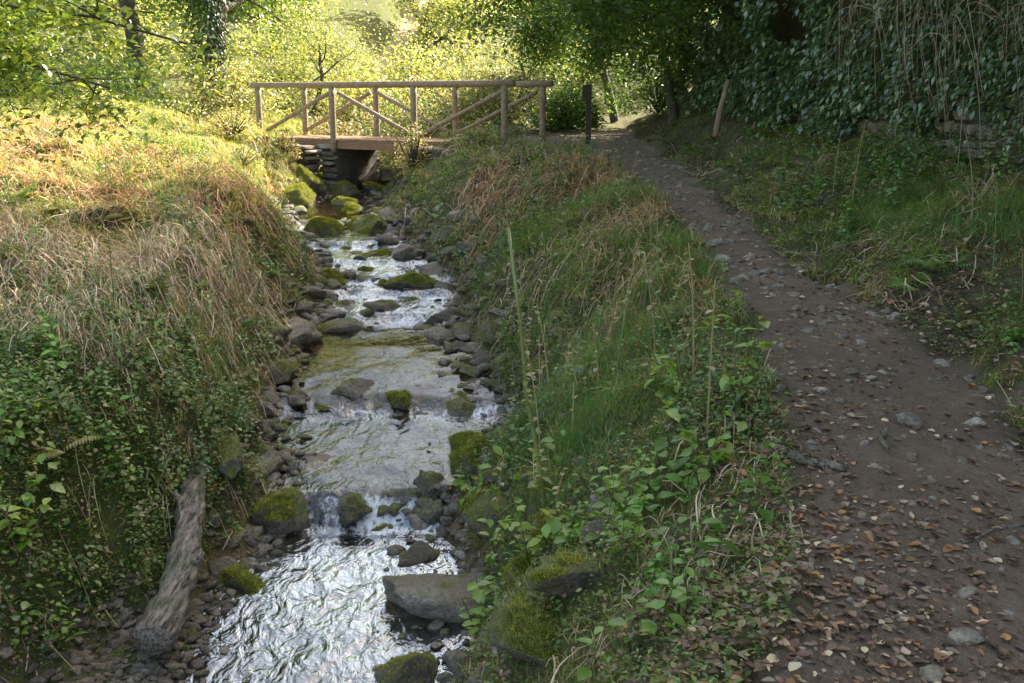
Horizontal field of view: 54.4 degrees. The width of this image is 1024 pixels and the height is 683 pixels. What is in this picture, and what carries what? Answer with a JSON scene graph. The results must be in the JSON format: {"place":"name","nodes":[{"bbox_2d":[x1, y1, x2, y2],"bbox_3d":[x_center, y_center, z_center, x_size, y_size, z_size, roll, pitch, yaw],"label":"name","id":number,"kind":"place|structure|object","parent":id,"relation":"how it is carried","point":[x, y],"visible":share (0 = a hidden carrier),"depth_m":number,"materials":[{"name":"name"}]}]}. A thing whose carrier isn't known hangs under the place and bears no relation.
{"place":"outdoors","nodes":[
{"label":"outdoors","id":0,"kind":"place"},
{"bbox_2d":[216,434,242,479],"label":"stream rock","id":1,"kind":"object","parent":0,"point":[231,468],"visible":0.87,"depth_m":7.29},
{"bbox_2d":[256,320,292,346],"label":"stream rock","id":2,"kind":"object","parent":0,"point":[286,331],"visible":0.41,"depth_m":10.60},
{"bbox_2d":[269,361,297,384],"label":"stream rock","id":3,"kind":"object","parent":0,"point":[276,377],"visible":0.7,"depth_m":9.89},
{"bbox_2d":[169,157,512,682],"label":"stream","id":4,"kind":"structure","parent":0,"point":[368,521],"depth_m":6.95,"materials":[{"name":"liquid"}]},
{"bbox_2d":[317,317,372,343],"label":"stream rock","id":5,"kind":"object","parent":4,"relation":"on","point":[346,330],"visible":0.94,"depth_m":12.04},
{"bbox_2d":[326,378,380,407],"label":"stream rock","id":6,"kind":"object","parent":4,"relation":"on","point":[349,390],"visible":0.75,"depth_m":9.72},
{"bbox_2d":[112,176,617,682],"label":"stream stones","id":7,"kind":"object","parent":4,"relation":"on","point":[294,396],"visible":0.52,"depth_m":8.84,"materials":[{"name":"stone"}]},
{"bbox_2d":[0,163,618,682],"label":"moss","id":8,"kind":"object","parent":7,"relation":"on","point":[568,557],"visible":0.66,"depth_m":7.32,"materials":[{"name":"green plant"}]},
{"bbox_2d":[358,300,404,316],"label":"stream rock","id":9,"kind":"object","parent":4,"relation":"on","point":[380,305],"visible":0.77,"depth_m":12.75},
{"bbox_2d":[371,651,438,682],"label":"stream rock","id":10,"kind":"object","parent":4,"relation":"in","point":[416,674],"visible":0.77,"depth_m":5.50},
{"bbox_2d":[422,308,457,327],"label":"stream rock","id":11,"kind":"object","parent":4,"relation":"on","point":[443,317],"visible":0.52,"depth_m":12.31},
{"bbox_2d":[436,398,487,428],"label":"stream rock","id":12,"kind":"object","parent":4,"relation":"on","point":[463,422],"visible":0.88,"depth_m":9.38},
{"bbox_2d":[444,649,470,679],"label":"stream rock","id":13,"kind":"object","parent":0,"point":[452,657],"visible":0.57,"depth_m":5.27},
{"bbox_2d":[0,0,1023,682],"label":"ground","id":14,"kind":"structure","parent":0,"point":[790,30],"depth_m":7.34,"materials":[{"name":"plant"}]},
{"bbox_2d":[0,388,47,465],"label":"hazel sapling","id":15,"kind":"object","parent":14,"relation":"on","point":[18,433],"visible":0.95,"depth_m":5.74,"materials":[{"name":"green plant"}]},
{"bbox_2d":[0,474,55,553],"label":"hazel sapling","id":16,"kind":"object","parent":14,"relation":"on","point":[26,544],"visible":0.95,"depth_m":5.62,"materials":[{"name":"green plant"}]},
{"bbox_2d":[0,13,112,96],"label":"shrub","id":17,"kind":"object","parent":14,"relation":"on","point":[31,76],"visible":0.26,"depth_m":24.14,"materials":[{"name":"green plant"}]},
{"bbox_2d":[34,82,143,114],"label":"scrub plant","id":18,"kind":"object","parent":14,"relation":"on","point":[88,107],"visible":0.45,"depth_m":19.88,"materials":[{"name":"green plant"}]},
{"bbox_2d":[33,33,194,105],"bbox_3d":[-9.390,-6.419,23.613,3.822,1.748,2.832,0,14,0],"label":"shrub","id":19,"kind":"object","parent":14,"relation":"on","point":[113,81],"visible":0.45,"depth_m":23.27,"materials":[{"name":"green plant"}]},
{"bbox_2d":[0,567,233,682],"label":"gravel bank","id":20,"kind":"structure","parent":14,"relation":"on","point":[104,661],"depth_m":5.72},
{"bbox_2d":[0,0,250,167],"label":"field maple tree","id":21,"kind":"object","parent":14,"relation":"on","point":[11,62],"visible":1,"depth_m":10.18,"materials":[{"name":"green plant"}]},
{"bbox_2d":[32,0,242,72],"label":"shrub","id":22,"kind":"object","parent":14,"relation":"on","point":[148,44],"visible":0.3,"depth_m":31.30,"materials":[{"name":"green plant"}]},
{"bbox_2d":[0,111,293,258],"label":"dead bracken","id":23,"kind":"object","parent":14,"relation":"on","point":[63,173],"visible":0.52,"depth_m":13.73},
{"bbox_2d":[0,173,315,442],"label":"dry thatch","id":24,"kind":"object","parent":14,"relation":"on","point":[94,248],"visible":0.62,"depth_m":9.05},
{"bbox_2d":[0,90,326,218],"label":"meadow grass","id":25,"kind":"structure","parent":14,"relation":"on","point":[287,125],"depth_m":18.16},
{"bbox_2d":[131,461,209,657],"bbox_3d":[-2.079,1.318,6.365,0.318,0.560,1.798,-2,14,-7],"label":"fallen log","id":26,"kind":"object","parent":14,"relation":"on","point":[157,628],"visible":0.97,"depth_m":5.99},
{"bbox_2d":[115,0,228,89],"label":"ivy clad tree","id":27,"kind":"object","parent":14,"relation":"on","point":[128,33],"visible":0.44,"depth_m":27.61,"materials":[{"name":"green plant"}]},
{"bbox_2d":[155,92,234,123],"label":"scrub plant","id":28,"kind":"object","parent":14,"relation":"on","point":[191,112],"visible":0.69,"depth_m":20.87,"materials":[{"name":"green plant"}]},
{"bbox_2d":[143,54,294,116],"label":"shrub","id":29,"kind":"object","parent":14,"relation":"on","point":[232,104],"visible":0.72,"depth_m":24.03,"materials":[{"name":"green plant"}]},
{"bbox_2d":[197,105,272,138],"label":"scrub plant","id":30,"kind":"object","parent":14,"relation":"on","point":[233,127],"visible":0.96,"depth_m":19.88,"materials":[{"name":"green plant"}]},
{"bbox_2d":[221,569,264,615],"bbox_3d":[-1.806,1.674,6.684,0.490,0.304,0.197,12,18,40],"label":"stream rock","id":31,"kind":"object","parent":14,"relation":"on","point":[233,583],"visible":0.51,"depth_m":6.56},
{"bbox_2d":[95,0,395,106],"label":"ivy clad tree","id":32,"kind":"object","parent":14,"relation":"on","point":[237,3],"visible":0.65,"depth_m":27.89,"materials":[{"name":"green plant"}]},
{"bbox_2d":[174,0,239,105],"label":"trunk ivy","id":33,"kind":"object","parent":32,"relation":"attached to","point":[201,23],"visible":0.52,"depth_m":25.62,"materials":[{"name":"green plant"}]},
{"bbox_2d":[223,144,269,169],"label":"scrub plant","id":34,"kind":"object","parent":14,"relation":"on","point":[241,156],"visible":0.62,"depth_m":18.42,"materials":[{"name":"green plant"}]},
{"bbox_2d":[250,451,283,475],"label":"stream rock","id":35,"kind":"object","parent":14,"relation":"on","point":[272,462],"visible":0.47,"depth_m":7.95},
{"bbox_2d":[209,0,344,54],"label":"willow tree","id":36,"kind":"object","parent":14,"relation":"on","point":[254,9],"visible":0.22,"depth_m":37.92,"materials":[{"name":"green plant"}]},
{"bbox_2d":[252,492,309,534],"bbox_3d":[-1.706,1.290,7.469,0.403,0.338,0.490,0,14,0],"label":"stream rock","id":37,"kind":"object","parent":14,"relation":"on","point":[287,526],"visible":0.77,"depth_m":7.35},
{"bbox_2d":[191,2,377,88],"bbox_3d":[-7.562,-9.674,32.627,6.157,2.765,4.557,6,15,25],"label":"shrub","id":38,"kind":"object","parent":14,"relation":"on","point":[261,60],"visible":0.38,"depth_m":32.27,"materials":[{"name":"green plant"}]},
{"bbox_2d":[274,129,302,160],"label":"scrub plant","id":39,"kind":"object","parent":14,"relation":"on","point":[290,145],"visible":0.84,"depth_m":20.61,"materials":[{"name":"green plant"}]},
{"bbox_2d":[283,184,316,215],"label":"boulder","id":40,"kind":"object","parent":14,"relation":"on","point":[293,196],"visible":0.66,"depth_m":19.06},
{"bbox_2d":[287,316,322,349],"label":"boulder","id":41,"kind":"object","parent":14,"relation":"on","point":[307,334],"visible":0.56,"depth_m":11.50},
{"bbox_2d":[285,144,326,184],"bbox_3d":[-4.811,-3.703,21.512,1.790,1.109,0.547,8,16,31],"label":"stone abutment","id":42,"kind":"object","parent":14,"relation":"on","point":[310,159],"visible":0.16,"depth_m":21.00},
{"bbox_2d":[295,166,326,197],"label":"boulder","id":43,"kind":"object","parent":14,"relation":"on","point":[315,186],"visible":0.45,"depth_m":20.19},
{"bbox_2d":[99,0,541,17],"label":"distant trees","id":44,"kind":"object","parent":14,"relation":"on","point":[322,3],"visible":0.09,"depth_m":47.91,"materials":[{"name":"green plant"}]},
{"bbox_2d":[248,0,397,119],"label":"shrub","id":45,"kind":"object","parent":14,"relation":"on","point":[319,68],"visible":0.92,"depth_m":27.14,"materials":[{"name":"plant"}]},
{"bbox_2d":[304,453,344,481],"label":"stream rock","id":46,"kind":"object","parent":14,"relation":"on","point":[325,466],"visible":0.99,"depth_m":8.16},
{"bbox_2d":[305,218,347,247],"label":"boulder","id":47,"kind":"object","parent":14,"relation":"on","point":[333,230],"visible":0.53,"depth_m":16.37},
{"bbox_2d":[252,66,423,136],"bbox_3d":[-4.931,-6.777,28.148,5.149,1.964,3.480,0,14,0],"label":"shrub","id":48,"kind":"object","parent":14,"relation":"on","point":[351,111],"visible":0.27,"depth_m":27.98,"materials":[{"name":"green plant"}]},
{"bbox_2d":[330,183,362,202],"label":"boulder","id":49,"kind":"object","parent":14,"relation":"on","point":[350,193],"visible":0.54,"depth_m":20.62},
{"bbox_2d":[308,115,390,156],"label":"shrub","id":50,"kind":"object","parent":14,"relation":"on","point":[327,132],"visible":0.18,"depth_m":24.53,"materials":[{"name":"green plant"}]},
{"bbox_2d":[316,143,382,193],"bbox_3d":[-3.567,-3.794,21.825,0.542,1.148,1.691,8,16,31],"label":"stone abutment","id":51,"kind":"object","parent":14,"relation":"on","point":[357,167],"visible":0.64,"depth_m":21.44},
{"bbox_2d":[338,492,372,526],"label":"stream rock","id":52,"kind":"object","parent":14,"relation":"on","point":[347,518],"visible":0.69,"depth_m":7.47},
{"bbox_2d":[344,214,387,246],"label":"boulder","id":53,"kind":"object","parent":14,"relation":"on","point":[359,223],"visible":0.47,"depth_m":16.45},
{"bbox_2d":[380,455,407,473],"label":"stream rock","id":54,"kind":"object","parent":14,"relation":"on","point":[396,464],"visible":1,"depth_m":8.34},
{"bbox_2d":[0,272,794,680],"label":"broadleaf plants","id":55,"kind":"object","parent":14,"relation":"on","point":[680,592],"visible":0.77,"depth_m":5.00,"materials":[{"name":"green plant"}]},
{"bbox_2d":[320,35,476,109],"bbox_3d":[-3.337,-8.293,30.946,5.574,2.349,3.442,0,14,0],"label":"shrub","id":56,"kind":"object","parent":14,"relation":"on","point":[420,60],"visible":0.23,"depth_m":30.65,"materials":[{"name":"green plant"}]},
{"bbox_2d":[339,3,466,134],"bbox_3d":[-3.104,-7.860,29.321,4.247,4.512,5.077,6,15,23],"label":"shrub","id":57,"kind":"object","parent":14,"relation":"on","point":[402,68],"visible":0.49,"depth_m":29.76,"materials":[{"name":"plant"}]},
{"bbox_2d":[388,243,426,269],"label":"boulder","id":58,"kind":"object","parent":14,"relation":"on","point":[402,250],"visible":0.45,"depth_m":14.71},
{"bbox_2d":[383,273,434,297],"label":"boulder","id":59,"kind":"object","parent":14,"relation":"on","point":[403,283],"visible":0.62,"depth_m":13.48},
{"bbox_2d":[346,88,475,137],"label":"shrub","id":60,"kind":"object","parent":14,"relation":"on","point":[401,115],"visible":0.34,"depth_m":23.85,"materials":[{"name":"green plant"}]},
{"bbox_2d":[391,117,432,175],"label":"scrub plant","id":61,"kind":"object","parent":14,"relation":"on","point":[412,152],"visible":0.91,"depth_m":19.05,"materials":[{"name":"green plant"}]},
{"bbox_2d":[412,499,444,524],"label":"stream rock","id":62,"kind":"object","parent":14,"relation":"on","point":[430,513],"visible":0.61,"depth_m":7.54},
{"bbox_2d":[408,470,457,503],"bbox_3d":[-0.619,1.138,7.858,0.395,0.286,0.275,-8,16,-30],"label":"stream rock","id":63,"kind":"object","parent":14,"relation":"on","point":[423,482],"visible":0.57,"depth_m":7.79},
{"bbox_2d":[408,146,460,175],"bbox_3d":[-1.095,-3.302,19.263,2.051,0.911,0.545,8,16,30],"label":"stone abutment","id":64,"kind":"object","parent":14,"relation":"on","point":[437,150],"visible":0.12,"depth_m":19.19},
{"bbox_2d":[382,572,492,640],"bbox_3d":[-0.459,1.685,6.494,0.776,0.432,0.816,0,14,0],"label":"boulder","id":65,"kind":"object","parent":14,"relation":"on","point":[425,597],"visible":0.61,"depth_m":6.21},
{"bbox_2d":[367,0,519,89],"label":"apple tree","id":66,"kind":"object","parent":14,"relation":"on","point":[427,16],"visible":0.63,"depth_m":34.07,"materials":[{"name":"green plant"}]},
{"bbox_2d":[369,35,560,118],"bbox_3d":[-1.117,-7.036,26.546,5.446,2.205,2.724,0,14,0],"label":"shrub","id":67,"kind":"object","parent":14,"relation":"on","point":[448,72],"visible":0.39,"depth_m":26.39,"materials":[{"name":"green plant"}]},
{"bbox_2d":[451,463,490,525],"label":"hazel sapling","id":68,"kind":"object","parent":14,"relation":"on","point":[464,485],"visible":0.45,"depth_m":6.86,"materials":[{"name":"green plant"}]},
{"bbox_2d":[449,432,495,493],"bbox_3d":[-0.183,0.971,7.724,0.638,0.445,0.521,0,14,0],"label":"boulder","id":69,"kind":"object","parent":14,"relation":"on","point":[466,459],"visible":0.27,"depth_m":7.59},
{"bbox_2d":[458,576,496,637],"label":"hazel sapling","id":70,"kind":"object","parent":14,"relation":"on","point":[478,595],"visible":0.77,"depth_m":5.82,"materials":[{"name":"green plant"}]},
{"bbox_2d":[452,126,507,149],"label":"scrub plant","id":71,"kind":"object","parent":14,"relation":"on","point":[478,136],"visible":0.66,"depth_m":18.53,"materials":[{"name":"green plant"}]},
{"bbox_2d":[458,491,513,536],"bbox_3d":[-0.152,1.183,6.847,0.461,0.259,0.444,0,14,0],"label":"stream rock","id":72,"kind":"object","parent":14,"relation":"on","point":[479,508],"visible":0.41,"depth_m":6.70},
{"bbox_2d":[437,67,554,125],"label":"shrub","id":73,"kind":"object","parent":14,"relation":"on","point":[513,116],"visible":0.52,"depth_m":23.73,"materials":[{"name":"green plant"}]},
{"bbox_2d":[0,92,1023,662],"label":"bramble and nettles","id":74,"kind":"object","parent":14,"relation":"on","point":[76,378],"visible":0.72,"depth_m":7.99,"materials":[{"name":"green plant"}]},
{"bbox_2d":[0,101,1023,682],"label":"ground cover","id":75,"kind":"object","parent":14,"relation":"on","point":[680,605],"visible":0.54,"depth_m":6.03,"materials":[{"name":"green plant"}]},
{"bbox_2d":[0,160,1023,578],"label":"fine grass clumps","id":76,"kind":"object","parent":14,"relation":"on","point":[586,358],"visible":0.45,"depth_m":8.20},
{"bbox_2d":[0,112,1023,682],"bbox_3d":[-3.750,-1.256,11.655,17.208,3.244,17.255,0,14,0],"label":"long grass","id":77,"kind":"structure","parent":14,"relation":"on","point":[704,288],"depth_m":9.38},
{"bbox_2d":[0,105,1023,682],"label":"dry stems","id":78,"kind":"object","parent":14,"relation":"on","point":[700,495],"visible":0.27,"depth_m":9.03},
{"bbox_2d":[0,84,1023,510],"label":"tall weed stalks","id":79,"kind":"object","parent":14,"relation":"on","point":[528,340],"visible":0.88,"depth_m":7.71,"materials":[{"name":"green plant"}]},
{"bbox_2d":[0,124,1023,464],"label":"ferns","id":80,"kind":"object","parent":14,"relation":"on","point":[712,138],"visible":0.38,"depth_m":9.11,"materials":[{"name":"green plant"}]},
{"bbox_2d":[0,112,1023,682],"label":"fallen leaves","id":81,"kind":"object","parent":14,"relation":"on","point":[844,626],"depth_m":3.88,"materials":[{"name":"plant"}]},
{"bbox_2d":[477,445,548,574],"bbox_3d":[0.003,1.131,6.368,0.472,0.864,0.575,0,14,0],"label":"hazel sapling","id":82,"kind":"object","parent":14,"relation":"on","point":[494,487],"visible":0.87,"depth_m":6.44,"materials":[{"name":"green plant"}]},
{"bbox_2d":[447,2,578,113],"bbox_3d":[0.204,-7.257,26.113,4.250,3.757,2.837,9,17,33],"label":"tree","id":83,"kind":"object","parent":14,"relation":"on","point":[504,61],"visible":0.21,"depth_m":26.22,"materials":[{"name":"green plant"}]},
{"bbox_2d":[488,595,558,665],"bbox_3d":[0.119,1.350,4.522,0.460,0.321,0.516,0,14,0],"label":"stream rock","id":84,"kind":"object","parent":14,"relation":"on","point":[497,635],"visible":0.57,"depth_m":4.43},
{"bbox_2d":[507,227,552,508],"bbox_3d":[0.110,0.288,5.792,0.288,1.915,0.103,-3,14,-13],"label":"tall stalk plant","id":85,"kind":"object","parent":14,"relation":"on","point":[536,451],"visible":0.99,"depth_m":5.82,"materials":[{"name":"green plant"}]},
{"bbox_2d":[498,505,565,564],"bbox_3d":[0.112,1.131,5.425,0.372,0.463,0.325,0,14,0],"label":"hazel sapling","id":86,"kind":"object","parent":14,"relation":"on","point":[530,540],"visible":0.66,"depth_m":5.42,"materials":[{"name":"green plant"}]},
{"bbox_2d":[521,356,555,393],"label":"stream rock","id":87,"kind":"object","parent":14,"relation":"on","point":[533,362],"visible":0.3,"depth_m":9.10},
{"bbox_2d":[483,0,618,122],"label":"hazel tree","id":88,"kind":"object","parent":14,"relation":"on","point":[548,41],"visible":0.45,"depth_m":24.40,"materials":[{"name":"green plant"}]},
{"bbox_2d":[507,17,616,105],"bbox_3d":[1.609,-8.792,28.518,3.963,4.331,4.748,-13,19,-43],"label":"apple tree","id":89,"kind":"object","parent":14,"relation":"on","point":[574,68],"visible":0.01,"depth_m":29.06,"materials":[{"name":"green plant"}]},
{"bbox_2d":[523,80,607,129],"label":"shrub","id":90,"kind":"object","parent":14,"relation":"on","point":[563,115],"visible":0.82,"depth_m":22.33,"materials":[{"name":"green plant"}]},
{"bbox_2d":[525,550,605,599],"bbox_3d":[0.263,1.081,4.585,0.412,0.214,0.256,0,14,0],"label":"stream rock","id":91,"kind":"object","parent":14,"relation":"on","point":[576,576],"visible":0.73,"depth_m":4.50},
{"bbox_2d":[538,506,603,554],"bbox_3d":[0.288,0.983,5.060,0.356,0.364,0.170,8,16,30],"label":"hazel sapling","id":92,"kind":"object","parent":14,"relation":"on","point":[553,524],"visible":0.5,"depth_m":5.06,"materials":[{"name":"green plant"}]},
{"bbox_2d":[446,147,719,389],"bbox_3d":[0.454,-1.117,12.127,3.008,2.085,8.540,0,14,0],"label":"dead bracken","id":93,"kind":"object","parent":14,"relation":"on","point":[488,199],"visible":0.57,"depth_m":13.48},
{"bbox_2d":[582,84,591,143],"bbox_3d":[1.433,-4.293,19.108,0.175,1.240,0.138,0,14,0],"label":"waymarker post","id":94,"kind":"object","parent":14,"relation":"on","point":[587,93],"visible":0.85,"depth_m":19.03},
{"bbox_2d":[581,516,622,547],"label":"stream rock","id":95,"kind":"object","parent":14,"relation":"on","point":[591,525],"visible":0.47,"depth_m":4.91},
{"bbox_2d":[424,0,794,76],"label":"hazel tree","id":96,"kind":"object","parent":14,"relation":"on","point":[586,6],"visible":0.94,"depth_m":16.50,"materials":[{"name":"green plant"}]},
{"bbox_2d":[589,465,655,539],"bbox_3d":[0.575,0.812,4.901,0.274,0.382,0.350,-12,18,-41],"label":"hazel sapling","id":97,"kind":"object","parent":14,"relation":"on","point":[631,510],"visible":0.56,"depth_m":4.88,"materials":[{"name":"green plant"}]},
{"bbox_2d":[536,0,723,122],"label":"hazel tree","id":98,"kind":"object","parent":14,"relation":"on","point":[670,98],"visible":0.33,"depth_m":21.74,"materials":[{"name":"green plant"}]},
{"bbox_2d":[592,30,706,115],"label":"shrub","id":99,"kind":"object","parent":14,"relation":"on","point":[658,103],"visible":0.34,"depth_m":22.90,"materials":[{"name":"green plant"}]},
{"bbox_2d":[566,0,746,99],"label":"hazel tree","id":100,"kind":"object","parent":14,"relation":"on","point":[652,49],"visible":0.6,"depth_m":20.09,"materials":[{"name":"green plant"}]},
{"bbox_2d":[640,349,690,405],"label":"hazel sapling","id":101,"kind":"object","parent":14,"relation":"on","point":[670,375],"visible":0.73,"depth_m":5.77,"materials":[{"name":"green plant"}]},
{"bbox_2d":[659,391,763,483],"bbox_3d":[0.934,0.501,4.832,0.508,0.468,0.237,12,18,41],"label":"hazel sapling","id":102,"kind":"object","parent":14,"relation":"on","point":[726,450],"visible":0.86,"depth_m":4.83,"materials":[{"name":"green plant"}]},
{"bbox_2d":[711,79,729,142],"bbox_3d":[3.600,-3.931,17.206,0.332,1.163,0.119,-6,15,-23],"label":"leaning fence post","id":103,"kind":"object","parent":14,"relation":"on","point":[718,121],"visible":0.76,"depth_m":17.16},
{"bbox_2d":[694,289,781,408],"bbox_3d":[1.248,0.074,5.285,0.389,0.661,0.546,-9,16,-31],"label":"hazel sapling","id":104,"kind":"object","parent":14,"relation":"on","point":[729,384],"visible":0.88,"depth_m":5.32,"materials":[{"name":"green plant"}]},
{"bbox_2d":[513,134,1023,682],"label":"footpath","id":105,"kind":"structure","parent":14,"relation":"on","point":[953,394],"depth_m":4.65,"materials":[{"name":"soil"}]},
{"bbox_2d":[556,146,1023,682],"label":"path stones","id":106,"kind":"object","parent":14,"relation":"on","point":[930,672],"visible":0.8,"depth_m":5.59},
{"bbox_2d":[735,69,893,138],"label":"dry stone wall","id":107,"kind":"structure","parent":14,"relation":"on","point":[797,115],"depth_m":15.20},
{"bbox_2d":[646,0,1023,176],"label":"ivy curtain","id":108,"kind":"object","parent":14,"relation":"on","point":[761,59],"visible":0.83,"depth_m":12.84,"materials":[{"name":"green plant"}]},
{"bbox_2d":[858,81,1023,174],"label":"dry stone wall","id":109,"kind":"structure","parent":14,"relation":"on","point":[967,123],"depth_m":10.69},
{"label":"oak tree","id":110,"kind":"object","parent":14,"relation":"on","visible":0},
{"bbox_2d":[808,0,1023,156],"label":"hanging twigs","id":111,"kind":"object","parent":110,"relation":"hanging from","point":[952,23],"visible":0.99,"depth_m":9.72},
{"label":"stone abutment","id":112,"kind":"object","parent":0,"visible":0},
{"bbox_2d":[250,80,553,152],"bbox_3d":[-2.460,-4.610,20.964,6.736,1.670,1.585,8,16,30],"label":"footbridge","id":113,"kind":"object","parent":112,"relation":"on","point":[376,141],"visible":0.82,"depth_m":20.61,"materials":[{"name":"brown wood"}]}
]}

